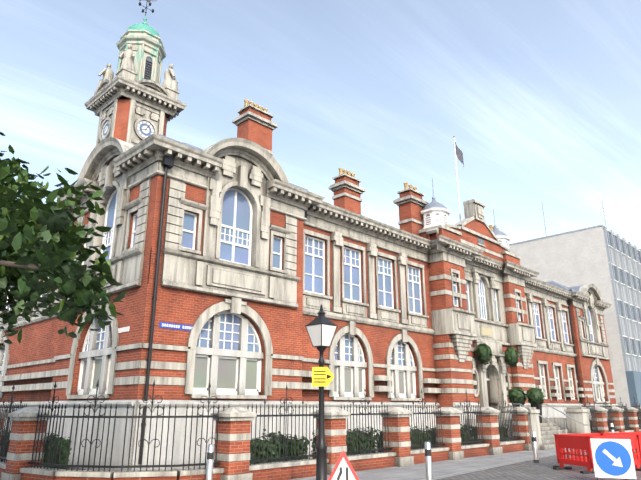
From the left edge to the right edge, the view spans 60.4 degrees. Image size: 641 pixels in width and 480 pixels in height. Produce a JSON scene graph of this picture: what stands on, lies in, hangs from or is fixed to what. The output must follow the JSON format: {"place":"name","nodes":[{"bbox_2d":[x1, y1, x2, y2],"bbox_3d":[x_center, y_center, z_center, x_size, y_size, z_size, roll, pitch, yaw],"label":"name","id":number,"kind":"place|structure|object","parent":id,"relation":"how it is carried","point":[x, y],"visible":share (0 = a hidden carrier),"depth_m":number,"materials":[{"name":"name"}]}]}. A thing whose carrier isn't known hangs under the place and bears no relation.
{"place":"outdoors","nodes":[
{"label":"outdoors","id":0,"kind":"place"},
{"bbox_2d":[67,455,554,479],"bbox_3d":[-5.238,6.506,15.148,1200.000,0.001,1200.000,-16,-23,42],"label":"ground","id":1,"kind":"structure","parent":0,"point":[74,468],"depth_m":17.12,"materials":[{"name":"concrete"}]},
{"bbox_2d":[422,450,576,479],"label":"kerb","id":2,"kind":"structure","parent":1,"relation":"on","point":[447,475],"depth_m":16.97,"materials":[{"name":"grey concrete"}]},
{"bbox_2d":[487,201,640,415],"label":"office block","id":3,"kind":"structure","parent":1,"relation":"on","point":[604,260],"depth_m":51.09,"materials":[{"name":"concrete"},{"name":"glass"}]},
{"bbox_2d":[0,0,640,248],"label":"sky","id":4,"kind":"structure","parent":0,"point":[540,100],"materials":[{"name":"blue"}]},
{"bbox_2d":[290,448,573,479],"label":"pavement","id":5,"kind":"structure","parent":0,"point":[418,471],"depth_m":17.29,"materials":[{"name":"grey concrete"}]},
{"bbox_2d":[0,132,126,349],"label":"street tree","id":6,"kind":"object","parent":5,"relation":"on","point":[34,235],"visible":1,"depth_m":7.48,"materials":[{"name":"green plant"}]},
{"bbox_2d":[206,444,213,479],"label":"bollard","id":7,"kind":"object","parent":5,"relation":"on","point":[210,458],"visible":1,"depth_m":12.53,"materials":[{"name":"silver metal"}]},
{"bbox_2d":[1,418,609,469],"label":"hedge","id":8,"kind":"object","parent":5,"relation":"on","point":[355,437],"visible":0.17,"depth_m":15.87,"materials":[{"name":"green plant"}]},
{"bbox_2d":[0,133,617,470],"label":"town hall","id":9,"kind":"structure","parent":5,"relation":"on","point":[237,263],"depth_m":20.70,"materials":[{"name":"brick"}]},
{"bbox_2d":[84,0,186,144],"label":"clock tower","id":10,"kind":"structure","parent":9,"relation":"on","point":[134,102],"depth_m":38.78,"materials":[{"name":"stone"}]},
{"bbox_2d":[182,142,569,289],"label":"roof","id":11,"kind":"structure","parent":9,"relation":"attached to","point":[558,285],"depth_m":43.74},
{"bbox_2d":[232,99,509,243],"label":"chimneys","id":12,"kind":"object","parent":11,"relation":"on","point":[254,123],"visible":0.48,"depth_m":29.41,"materials":[{"name":"red brick"}]},
{"bbox_2d":[418,136,520,264],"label":"town hall cupolas","id":13,"kind":"object","parent":11,"relation":"on","point":[434,213],"visible":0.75,"depth_m":30.02,"materials":[{"name":"white paint"}]},
{"bbox_2d":[0,379,640,479],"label":"fence","id":14,"kind":"object","parent":5,"relation":"on","point":[27,433],"visible":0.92,"depth_m":14.71,"materials":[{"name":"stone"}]},
{"bbox_2d":[305,304,337,479],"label":"street lamp","id":15,"kind":"object","parent":5,"relation":"on","point":[321,328],"visible":1,"depth_m":12.88,"materials":[{"name":"black metal"}]},
{"bbox_2d":[328,451,358,479],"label":"road warning sign","id":16,"kind":"object","parent":5,"relation":"on","point":[343,469],"visible":1,"depth_m":12.42,"materials":[{"name":"metal"}]},
{"bbox_2d":[424,442,432,479],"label":"bollard","id":17,"kind":"object","parent":5,"relation":"on","point":[428,462],"visible":1,"depth_m":13.37,"materials":[{"name":"silver metal"}]},
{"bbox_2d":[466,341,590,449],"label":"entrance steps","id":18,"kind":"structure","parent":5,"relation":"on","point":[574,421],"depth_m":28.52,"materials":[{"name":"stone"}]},
{"bbox_2d":[438,450,640,479],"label":"road","id":19,"kind":"structure","parent":0,"point":[542,469],"depth_m":15.78,"materials":[{"name":"grey asphalt"}]},
{"bbox_2d":[531,432,538,462],"bbox_3d":[7.351,7.101,18.890,0.166,1.000,0.170,-16,-23,42],"label":"bollard","id":20,"kind":"object","parent":19,"relation":"on","point":[534,445],"visible":0.96,"depth_m":18.83,"materials":[{"name":"silver metal"}]},
{"bbox_2d":[553,432,640,473],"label":"road barrier","id":21,"kind":"object","parent":19,"relation":"on","point":[578,442],"visible":0.6,"depth_m":16.62,"materials":[{"name":"plastic"}]},
{"bbox_2d":[610,423,613,432],"bbox_3d":[15.076,9.972,28.399,0.166,1.000,0.170,-16,-23,42],"label":"bollard","id":22,"kind":"object","parent":19,"relation":"on","point":[612,427],"visible":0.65,"depth_m":28.42,"materials":[{"name":"silver metal"}]},
{"bbox_2d":[590,438,636,479],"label":"keep right sign","id":23,"kind":"object","parent":19,"relation":"on","point":[612,458],"visible":1,"depth_m":13.92,"materials":[{"name":"metal"}]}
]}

